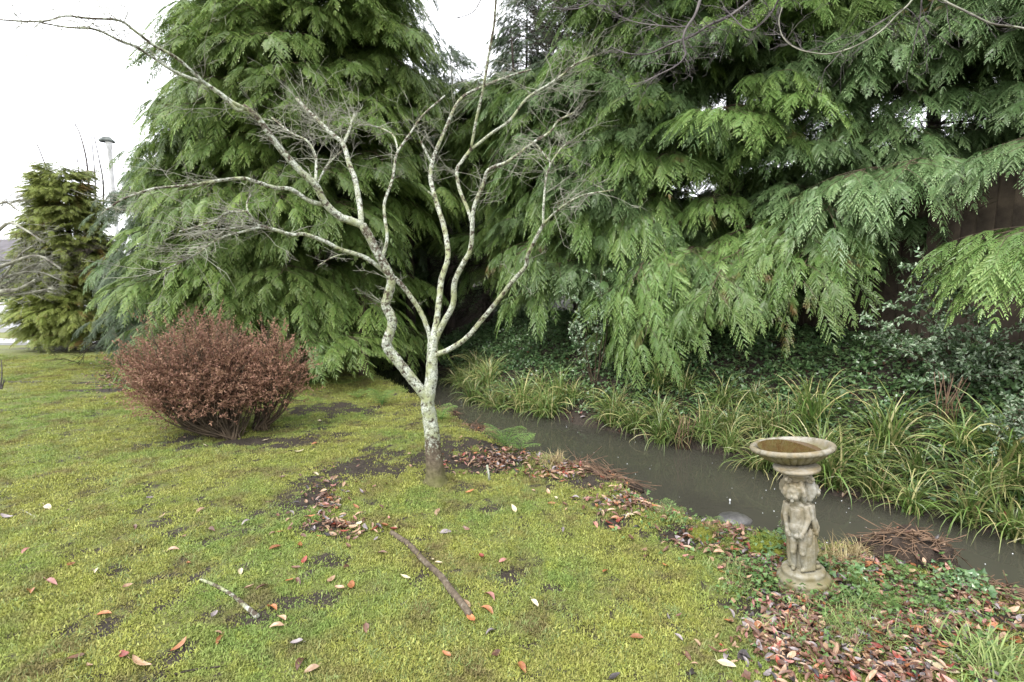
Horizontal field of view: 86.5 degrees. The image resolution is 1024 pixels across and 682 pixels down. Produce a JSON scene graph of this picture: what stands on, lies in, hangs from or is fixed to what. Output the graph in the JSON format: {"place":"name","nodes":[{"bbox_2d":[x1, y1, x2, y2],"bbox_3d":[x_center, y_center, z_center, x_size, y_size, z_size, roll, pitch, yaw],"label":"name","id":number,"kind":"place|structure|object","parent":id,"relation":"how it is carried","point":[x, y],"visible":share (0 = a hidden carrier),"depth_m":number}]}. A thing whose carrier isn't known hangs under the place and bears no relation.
{"place":"outdoors","nodes":[
{"label":"outdoors","id":0,"kind":"place"},
{"bbox_2d":[0,338,96,344],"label":"pavement","id":1,"kind":"structure","parent":0,"point":[9,342],"depth_m":12.21},
{"bbox_2d":[0,0,967,251],"label":"sky","id":2,"kind":"structure","parent":0,"point":[60,89]},
{"bbox_2d":[0,278,1023,681],"bbox_3d":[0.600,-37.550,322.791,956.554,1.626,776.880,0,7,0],"label":"ground","id":3,"kind":"structure","parent":0,"point":[340,470],"depth_m":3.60},
{"bbox_2d":[0,184,77,313],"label":"bare tree","id":4,"kind":"object","parent":3,"relation":"on","point":[11,278],"visible":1,"depth_m":7.95},
{"bbox_2d":[0,239,91,274],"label":"distant house","id":5,"kind":"structure","parent":3,"relation":"on","point":[5,242],"depth_m":42.06},
{"bbox_2d":[14,113,109,234],"bbox_3d":[-9.775,-2.443,12.225,1.999,5.319,0.993,0,7,0],"label":"bare sapling","id":6,"kind":"object","parent":3,"relation":"on","point":[86,158],"visible":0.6,"depth_m":12.03},
{"bbox_2d":[0,161,125,353],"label":"conifer tree","id":7,"kind":"object","parent":3,"relation":"on","point":[54,201],"visible":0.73,"depth_m":10.98},
{"bbox_2d":[98,136,119,250],"bbox_3d":[-17.235,-5.017,23.568,0.620,7.398,0.620,0,7,0],"label":"street lamp","id":8,"kind":"object","parent":3,"relation":"on","point":[108,141],"visible":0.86,"depth_m":23.20},
{"bbox_2d":[46,155,182,364],"bbox_3d":[-6.486,-1.298,9.913,3.137,4.551,2.702,0,7,0],"label":"conifer tree","id":9,"kind":"object","parent":3,"relation":"on","point":[112,325],"visible":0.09,"depth_m":9.21},
{"bbox_2d":[98,296,289,439],"bbox_3d":[-3.072,0.246,5.342,1.615,1.394,1.336,0,7,0],"label":"rusty bush","id":10,"kind":"object","parent":3,"relation":"on","point":[204,388],"visible":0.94,"depth_m":5.06},
{"bbox_2d":[200,578,259,618],"bbox_3d":[-1.351,1.215,2.582,0.439,0.029,0.316,0,7,0],"label":"fallen stick","id":11,"kind":"object","parent":3,"relation":"on","point":[252,612],"visible":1,"depth_m":2.56},
{"bbox_2d":[168,0,336,347],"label":"conifer tree","id":12,"kind":"object","parent":3,"relation":"on","point":[271,127],"visible":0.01,"depth_m":10.35},
{"bbox_2d":[84,0,467,388],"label":"conifer tree","id":13,"kind":"object","parent":3,"relation":"on","point":[265,281],"visible":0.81,"depth_m":7.33},
{"bbox_2d":[233,312,324,431],"bbox_3d":[-2.334,0.319,5.373,0.926,1.218,0.770,0,7,0],"label":"rusty bush","id":14,"kind":"object","parent":3,"relation":"on","point":[279,379],"visible":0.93,"depth_m":5.33},
{"bbox_2d":[0,0,646,488],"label":"lichened maple","id":15,"kind":"object","parent":3,"relation":"on","point":[436,478],"visible":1,"depth_m":3.60},
{"bbox_2d":[256,189,422,369],"bbox_3d":[-3.821,-1.575,11.065,3.992,4.496,3.384,0,7,0],"label":"conifer tree","id":16,"kind":"object","parent":3,"relation":"on","point":[376,360],"visible":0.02,"depth_m":10.67},
{"bbox_2d":[357,271,368,375],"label":"tree trunk","id":17,"kind":"object","parent":3,"relation":"on","point":[365,354],"visible":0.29,"depth_m":8.41},
{"bbox_2d":[294,0,462,363],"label":"conifer tree","id":18,"kind":"object","parent":3,"relation":"on","point":[435,61],"visible":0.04,"depth_m":10.30},
{"bbox_2d":[365,388,397,404],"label":"ferny plant","id":19,"kind":"object","parent":3,"relation":"on","point":[383,398],"visible":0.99,"depth_m":6.57},
{"bbox_2d":[351,220,462,365],"bbox_3d":[-3.079,-1.946,12.441,4.140,6.020,3.584,0,7,0],"label":"conifer tree","id":20,"kind":"object","parent":3,"relation":"on","point":[417,315],"visible":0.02,"depth_m":11.72},
{"bbox_2d":[404,191,415,369],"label":"tree trunk","id":21,"kind":"object","parent":3,"relation":"on","point":[410,315],"visible":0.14,"depth_m":10.41},
{"bbox_2d":[425,131,434,329],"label":"tree trunk","id":22,"kind":"object","parent":3,"relation":"on","point":[430,312],"visible":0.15,"depth_m":11.92},
{"bbox_2d":[389,530,472,615],"bbox_3d":[-0.451,1.176,2.829,0.553,0.050,0.830,0,7,0],"label":"fallen stick","id":23,"kind":"object","parent":3,"relation":"on","point":[454,593],"visible":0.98,"depth_m":2.74},
{"bbox_2d":[442,218,455,336],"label":"tree trunk","id":24,"kind":"object","parent":3,"relation":"on","point":[447,291],"visible":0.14,"depth_m":11.37},
{"bbox_2d":[437,401,464,419],"bbox_3d":[-0.749,0.879,6.467,0.367,0.289,0.552,-7,10,-45],"label":"debris heap","id":25,"kind":"object","parent":3,"relation":"on","point":[456,413],"visible":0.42,"depth_m":6.39},
{"bbox_2d":[423,45,479,138],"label":"conifer tree","id":26,"kind":"object","parent":3,"relation":"on","point":[465,62],"visible":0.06,"depth_m":14.48},
{"bbox_2d":[440,363,473,387],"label":"sedge clump","id":27,"kind":"object","parent":3,"relation":"on","point":[456,381],"visible":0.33,"depth_m":9.01},
{"bbox_2d":[415,137,503,327],"bbox_3d":[-1.749,-2.756,12.538,4.289,5.559,3.034,0,7,0],"label":"conifer tree","id":28,"kind":"object","parent":3,"relation":"on","point":[424,276],"visible":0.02,"depth_m":11.96},
{"bbox_2d":[448,347,491,372],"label":"sedge clump","id":29,"kind":"object","parent":3,"relation":"on","point":[473,361],"visible":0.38,"depth_m":9.18},
{"bbox_2d":[449,373,495,406],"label":"sedge clump","id":30,"kind":"object","parent":3,"relation":"on","point":[473,394],"visible":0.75,"depth_m":7.87},
{"bbox_2d":[458,415,503,440],"bbox_3d":[-0.345,0.880,5.444,0.688,0.231,0.413,7,10,45],"label":"debris heap","id":31,"kind":"object","parent":3,"relation":"on","point":[474,426],"visible":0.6,"depth_m":5.36},
{"bbox_2d":[458,352,509,384],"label":"sedge clump","id":32,"kind":"object","parent":3,"relation":"on","point":[487,366],"visible":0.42,"depth_m":8.28},
{"bbox_2d":[460,353,510,393],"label":"sedge clump","id":33,"kind":"object","parent":3,"relation":"on","point":[484,384],"visible":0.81,"depth_m":8.02},
{"bbox_2d":[465,381,509,410],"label":"sedge clump","id":34,"kind":"object","parent":3,"relation":"on","point":[488,402],"visible":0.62,"depth_m":7.63},
{"bbox_2d":[482,189,492,322],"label":"tree trunk","id":35,"kind":"object","parent":3,"relation":"on","point":[490,316],"visible":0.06,"depth_m":10.90},
{"bbox_2d":[413,36,571,333],"bbox_3d":[-0.287,-2.881,10.180,3.421,5.583,3.732,0,7,0],"label":"conifer tree","id":36,"kind":"object","parent":3,"relation":"on","point":[454,149],"visible":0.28,"depth_m":9.49},
{"bbox_2d":[479,388,515,413],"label":"sedge clump","id":37,"kind":"object","parent":3,"relation":"on","point":[499,404],"visible":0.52,"depth_m":7.51},
{"bbox_2d":[487,378,515,402],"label":"sedge clump","id":38,"kind":"object","parent":3,"relation":"on","point":[506,398],"visible":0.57,"depth_m":7.64},
{"bbox_2d":[482,423,533,446],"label":"ferny plant","id":39,"kind":"object","parent":3,"relation":"on","point":[501,434],"visible":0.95,"depth_m":4.90},
{"bbox_2d":[487,370,546,418],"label":"sedge clump","id":40,"kind":"object","parent":3,"relation":"on","point":[518,408],"visible":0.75,"depth_m":7.30},
{"bbox_2d":[499,433,540,450],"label":"ferny plant","id":41,"kind":"object","parent":3,"relation":"on","point":[517,445],"visible":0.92,"depth_m":4.80},
{"bbox_2d":[477,0,563,80],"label":"conifer tree","id":42,"kind":"object","parent":3,"relation":"on","point":[500,44],"visible":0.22,"depth_m":13.81},
{"bbox_2d":[502,371,547,404],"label":"sedge clump","id":43,"kind":"object","parent":3,"relation":"on","point":[523,386],"visible":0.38,"depth_m":7.49},
{"bbox_2d":[520,367,556,391],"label":"sedge clump","id":44,"kind":"object","parent":3,"relation":"on","point":[539,379],"visible":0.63,"depth_m":7.42},
{"bbox_2d":[506,373,573,420],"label":"sedge clump","id":45,"kind":"object","parent":3,"relation":"on","point":[538,413],"visible":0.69,"depth_m":7.04},
{"bbox_2d":[521,379,580,424],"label":"sedge clump","id":46,"kind":"object","parent":3,"relation":"on","point":[548,415],"visible":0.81,"depth_m":6.98},
{"bbox_2d":[81,356,1023,681],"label":"leaf litter","id":47,"kind":"object","parent":3,"relation":"on","point":[891,668],"visible":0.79,"depth_m":2.40},
{"bbox_2d":[534,447,572,467],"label":"grass clump","id":48,"kind":"object","parent":3,"relation":"on","point":[555,459],"visible":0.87,"depth_m":4.42},
{"bbox_2d":[531,364,586,408],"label":"sedge clump","id":49,"kind":"object","parent":3,"relation":"on","point":[559,391],"visible":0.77,"depth_m":7.11},
{"bbox_2d":[527,2,612,302],"bbox_3d":[1.611,-4.952,13.192,4.204,8.380,3.240,0,7,0],"label":"conifer tree","id":50,"kind":"object","parent":3,"relation":"on","point":[537,65],"visible":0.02,"depth_m":12.92},
{"bbox_2d":[549,377,597,406],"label":"sedge clump","id":51,"kind":"object","parent":3,"relation":"on","point":[573,392],"visible":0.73,"depth_m":7.04},
{"bbox_2d":[570,383,602,404],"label":"sedge clump","id":52,"kind":"object","parent":3,"relation":"on","point":[593,397],"visible":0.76,"depth_m":6.82},
{"bbox_2d":[558,268,624,387],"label":"holly shrub","id":53,"kind":"object","parent":3,"relation":"on","point":[596,329],"visible":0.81,"depth_m":6.86},
{"bbox_2d":[464,0,751,343],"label":"conifer tree","id":54,"kind":"object","parent":3,"relation":"on","point":[602,230],"visible":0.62,"depth_m":7.22},
{"bbox_2d":[580,387,638,429],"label":"sedge clump","id":55,"kind":"object","parent":3,"relation":"on","point":[609,419],"visible":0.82,"depth_m":6.44},
{"bbox_2d":[562,445,659,493],"bbox_3d":[0.673,1.024,4.238,0.523,0.351,1.007,-6,9,-42],"label":"debris heap","id":56,"kind":"object","parent":3,"relation":"on","point":[607,474],"visible":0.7,"depth_m":4.12},
{"bbox_2d":[581,378,643,418],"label":"sedge clump","id":57,"kind":"object","parent":3,"relation":"on","point":[614,399],"visible":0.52,"depth_m":6.57},
{"bbox_2d":[598,396,653,441],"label":"sedge clump","id":58,"kind":"object","parent":3,"relation":"on","point":[627,427],"visible":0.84,"depth_m":6.21},
{"bbox_2d":[608,399,660,432],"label":"sedge clump","id":59,"kind":"object","parent":3,"relation":"on","point":[636,416],"visible":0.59,"depth_m":6.25},
{"bbox_2d":[618,349,694,402],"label":"sedge clump","id":60,"kind":"object","parent":3,"relation":"on","point":[656,377],"visible":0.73,"depth_m":6.49},
{"bbox_2d":[620,383,698,434],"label":"sedge clump","id":61,"kind":"object","parent":3,"relation":"on","point":[660,409],"visible":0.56,"depth_m":6.18},
{"bbox_2d":[627,397,695,450],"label":"sedge clump","id":62,"kind":"object","parent":3,"relation":"on","point":[661,427],"visible":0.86,"depth_m":5.95},
{"bbox_2d":[650,364,709,395],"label":"sedge clump","id":63,"kind":"object","parent":3,"relation":"on","point":[686,383],"visible":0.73,"depth_m":6.33},
{"bbox_2d":[646,399,721,452],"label":"sedge clump","id":64,"kind":"object","parent":3,"relation":"on","point":[681,425],"visible":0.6,"depth_m":5.84},
{"bbox_2d":[674,413,696,449],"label":"dry stalks","id":65,"kind":"object","parent":3,"relation":"on","point":[679,432],"visible":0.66,"depth_m":5.73},
{"bbox_2d":[670,391,750,447],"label":"sedge clump","id":66,"kind":"object","parent":3,"relation":"on","point":[707,420],"visible":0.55,"depth_m":5.76},
{"bbox_2d":[680,409,740,449],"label":"sedge clump","id":67,"kind":"object","parent":3,"relation":"on","point":[708,443],"visible":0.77,"depth_m":5.69},
{"bbox_2d":[686,522,737,544],"bbox_3d":[1.183,1.122,3.170,0.323,0.125,0.217,0,7,0],"label":"moss mound","id":68,"kind":"object","parent":3,"relation":"on","point":[699,530],"visible":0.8,"depth_m":3.14},
{"bbox_2d":[418,304,1023,511],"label":"ivy","id":69,"kind":"object","parent":3,"relation":"on","point":[565,314],"visible":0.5,"depth_m":6.15},
{"bbox_2d":[730,378,833,462],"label":"sedge clump","id":70,"kind":"object","parent":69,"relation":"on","point":[779,425],"visible":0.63,"depth_m":5.31},
{"bbox_2d":[419,0,1023,108],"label":"overhanging tree","id":71,"kind":"object","parent":3,"relation":"on","point":[717,21],"visible":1,"depth_m":3.15},
{"bbox_2d":[686,369,759,415],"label":"sedge clump","id":72,"kind":"object","parent":3,"relation":"on","point":[722,402],"visible":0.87,"depth_m":5.94},
{"bbox_2d":[701,414,760,460],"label":"sedge clump","id":73,"kind":"object","parent":3,"relation":"on","point":[729,439],"visible":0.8,"depth_m":5.54},
{"bbox_2d":[697,389,768,440],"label":"sedge clump","id":74,"kind":"object","parent":3,"relation":"on","point":[732,422],"visible":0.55,"depth_m":5.69},
{"bbox_2d":[469,321,1021,534],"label":"bank leaf litter","id":75,"kind":"object","parent":3,"relation":"on","point":[909,362],"visible":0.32,"depth_m":5.96},
{"bbox_2d":[540,0,954,396],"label":"conifer tree","id":76,"kind":"object","parent":3,"relation":"on","point":[678,289],"visible":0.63,"depth_m":6.14},
{"bbox_2d":[714,425,782,479],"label":"sedge clump","id":77,"kind":"object","parent":3,"relation":"on","point":[756,465],"visible":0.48,"depth_m":5.18},
{"bbox_2d":[722,372,785,409],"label":"sedge clump","id":78,"kind":"object","parent":3,"relation":"on","point":[753,393],"visible":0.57,"depth_m":5.85},
{"bbox_2d":[727,418,790,475],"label":"sedge clump","id":79,"kind":"object","parent":3,"relation":"on","point":[765,461],"visible":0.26,"depth_m":5.13},
{"bbox_2d":[740,527,786,558],"bbox_3d":[1.431,1.149,3.051,0.356,0.174,0.278,0,7,0],"label":"moss mound","id":80,"kind":"object","parent":3,"relation":"on","point":[759,538],"visible":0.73,"depth_m":3.02},
{"bbox_2d":[731,389,797,442],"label":"sedge clump","id":81,"kind":"object","parent":3,"relation":"on","point":[764,422],"visible":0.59,"depth_m":5.52},
{"bbox_2d":[538,451,1023,681],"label":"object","id":82,"kind":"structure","parent":3,"relation":"on","point":[835,621],"depth_m":2.38},
{"bbox_2d":[749,436,836,599],"bbox_3d":[1.450,0.882,2.771,0.394,0.748,0.431,-5,5,19],"label":"bird bath","id":83,"kind":"object","parent":3,"relation":"on","point":[800,490],"visible":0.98,"depth_m":2.64},
{"bbox_2d":[757,439,821,452],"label":"bath water","id":84,"kind":"structure","parent":83,"relation":"in","point":[783,445],"depth_m":2.79},
{"bbox_2d":[573,168,1023,350],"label":"wooden fence","id":85,"kind":"object","parent":3,"relation":"on","point":[1006,210],"visible":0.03,"depth_m":5.53},
{"bbox_2d":[592,487,1023,681],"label":"herbs","id":86,"kind":"object","parent":3,"relation":"on","point":[888,586],"visible":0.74,"depth_m":2.54},
{"bbox_2d":[749,362,879,438],"bbox_3d":[2.868,0.542,5.206,1.155,0.750,1.188,-3,8,-26],"label":"sedge clump","id":87,"kind":"object","parent":3,"relation":"on","point":[807,401],"visible":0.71,"depth_m":5.12},
{"bbox_2d":[743,402,885,505],"bbox_3d":[2.655,0.916,4.747,1.144,0.748,1.224,5,9,37],"label":"sedge clump","id":88,"kind":"object","parent":3,"relation":"on","point":[829,438],"visible":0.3,"depth_m":4.62},
{"bbox_2d":[763,413,879,486],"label":"sedge clump","id":89,"kind":"object","parent":3,"relation":"on","point":[821,434],"visible":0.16,"depth_m":4.80},
{"bbox_2d":[758,420,922,514],"bbox_3d":[2.714,0.989,4.565,1.255,0.611,1.163,2,7,17],"label":"sedge clump","id":90,"kind":"object","parent":3,"relation":"on","point":[835,483],"visible":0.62,"depth_m":4.53},
{"bbox_2d":[817,535,871,579],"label":"grass clump","id":91,"kind":"object","parent":3,"relation":"on","point":[836,554],"visible":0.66,"depth_m":2.88},
{"bbox_2d":[674,0,1023,331],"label":"conifer tree","id":92,"kind":"object","parent":3,"relation":"on","point":[869,185],"visible":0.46,"depth_m":5.72},
{"bbox_2d":[821,532,888,574],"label":"grass clump","id":93,"kind":"object","parent":3,"relation":"on","point":[856,548],"visible":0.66,"depth_m":2.91},
{"bbox_2d":[826,420,918,475],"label":"sedge clump","id":94,"kind":"object","parent":3,"relation":"on","point":[855,443],"visible":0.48,"depth_m":4.61},
{"bbox_2d":[818,439,933,522],"bbox_3d":[2.914,1.067,4.380,0.755,0.523,0.827,0,7,0],"label":"sedge clump","id":95,"kind":"object","parent":3,"relation":"on","point":[872,486],"visible":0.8,"depth_m":4.37},
{"bbox_2d":[754,527,1002,607],"bbox_3d":[1.872,1.180,2.829,1.164,0.213,0.856,0,7,0],"label":"ground ivy","id":96,"kind":"object","parent":3,"relation":"on","point":[973,572],"visible":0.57,"depth_m":2.71},
{"bbox_2d":[865,588,905,608],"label":"ferny plant","id":97,"kind":"object","parent":3,"relation":"on","point":[884,598],"visible":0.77,"depth_m":2.51},
{"bbox_2d":[812,375,967,473],"bbox_3d":[3.223,0.625,4.659,1.217,0.717,1.162,2,7,13],"label":"sedge clump","id":98,"kind":"object","parent":3,"relation":"on","point":[891,436],"visible":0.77,"depth_m":4.60},
{"bbox_2d":[880,554,917,571],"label":"ferny plant","id":99,"kind":"object","parent":3,"relation":"on","point":[894,566],"visible":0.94,"depth_m":2.78},
{"bbox_2d":[845,515,972,570],"bbox_3d":[2.141,1.165,2.967,0.656,0.446,0.464,0,7,0],"label":"debris heap","id":100,"kind":"object","parent":3,"relation":"on","point":[909,542],"visible":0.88,"depth_m":2.87},
{"bbox_2d":[819,33,999,133],"bbox_3d":[6.101,-4.891,7.633,3.647,9.660,3.551,0,7,0],"label":"conifer tree","id":101,"kind":"object","parent":3,"relation":"on","point":[936,120],"depth_m":8.19},
{"bbox_2d":[856,426,965,499],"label":"sedge clump","id":102,"kind":"object","parent":3,"relation":"on","point":[914,469],"visible":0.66,"depth_m":4.36},
{"bbox_2d":[802,0,1023,336],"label":"conifer tree","id":103,"kind":"object","parent":3,"relation":"on","point":[955,95],"visible":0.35,"depth_m":5.16},
{"bbox_2d":[856,457,971,529],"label":"sedge clump","id":104,"kind":"object","parent":3,"relation":"on","point":[909,504],"visible":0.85,"depth_m":4.19},
{"bbox_2d":[853,247,1023,393],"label":"holly shrub","id":105,"kind":"object","parent":3,"relation":"on","point":[969,365],"visible":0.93,"depth_m":4.69},
{"bbox_2d":[924,658,960,672],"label":"fallen leaf","id":106,"kind":"object","parent":3,"relation":"on","point":[938,665],"visible":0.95,"depth_m":2.10},
{"bbox_2d":[934,371,969,429],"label":"dry stalks","id":107,"kind":"object","parent":3,"relation":"on","point":[947,399],"visible":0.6,"depth_m":4.58},
{"bbox_2d":[900,399,1017,456],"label":"sedge clump","id":108,"kind":"object","parent":3,"relation":"on","point":[957,441],"visible":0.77,"depth_m":4.34},
{"bbox_2d":[906,417,1023,513],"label":"sedge clump","id":109,"kind":"object","parent":3,"relation":"on","point":[987,481],"visible":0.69,"depth_m":4.02},
{"bbox_2d":[907,450,1023,542],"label":"sedge clump","id":110,"kind":"object","parent":3,"relation":"on","point":[969,503],"visible":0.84,"depth_m":3.95},
{"bbox_2d":[918,605,1023,681],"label":"grass clump","id":111,"kind":"object","parent":3,"relation":"on","point":[978,659],"visible":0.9,"depth_m":2.11},
{"bbox_2d":[918,385,1023,476],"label":"sedge clump","id":112,"kind":"object","parent":3,"relation":"on","point":[1012,455],"visible":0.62,"depth_m":4.10},
{"bbox_2d":[931,466,1023,551],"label":"sedge clump","id":113,"kind":"object","parent":3,"relation":"on","point":[1014,533],"visible":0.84,"depth_m":3.80},
{"bbox_2d":[932,6,1023,171],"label":"conifer tree","id":114,"kind":"object","parent":3,"relation":"on","point":[979,114],"visible":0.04,"depth_m":5.81},
{"bbox_2d":[943,426,1023,505],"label":"sedge clump","id":115,"kind":"object","parent":3,"relation":"on","point":[1018,491],"visible":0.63,"depth_m":3.89},
{"bbox_2d":[975,391,1023,463],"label":"holly shrub","id":116,"kind":"object","parent":3,"relation":"on","point":[1017,419],"visible":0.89,"depth_m":4.01},
{"bbox_2d":[975,568,1023,606],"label":"debris heap","id":117,"kind":"object","parent":3,"relation":"on","point":[1008,590],"visible":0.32,"depth_m":2.71},
{"bbox_2d":[369,360,1023,592],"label":"stream water","id":118,"kind":"structure","parent":0,"point":[701,483],"depth_m":4.81},
{"bbox_2d":[717,512,752,525],"bbox_3d":[1.681,1.348,4.101,0.251,0.092,0.204,0,7,0],"label":"wet stone","id":119,"kind":"object","parent":118,"relation":"in","point":[739,518],"visible":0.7,"depth_m":4.06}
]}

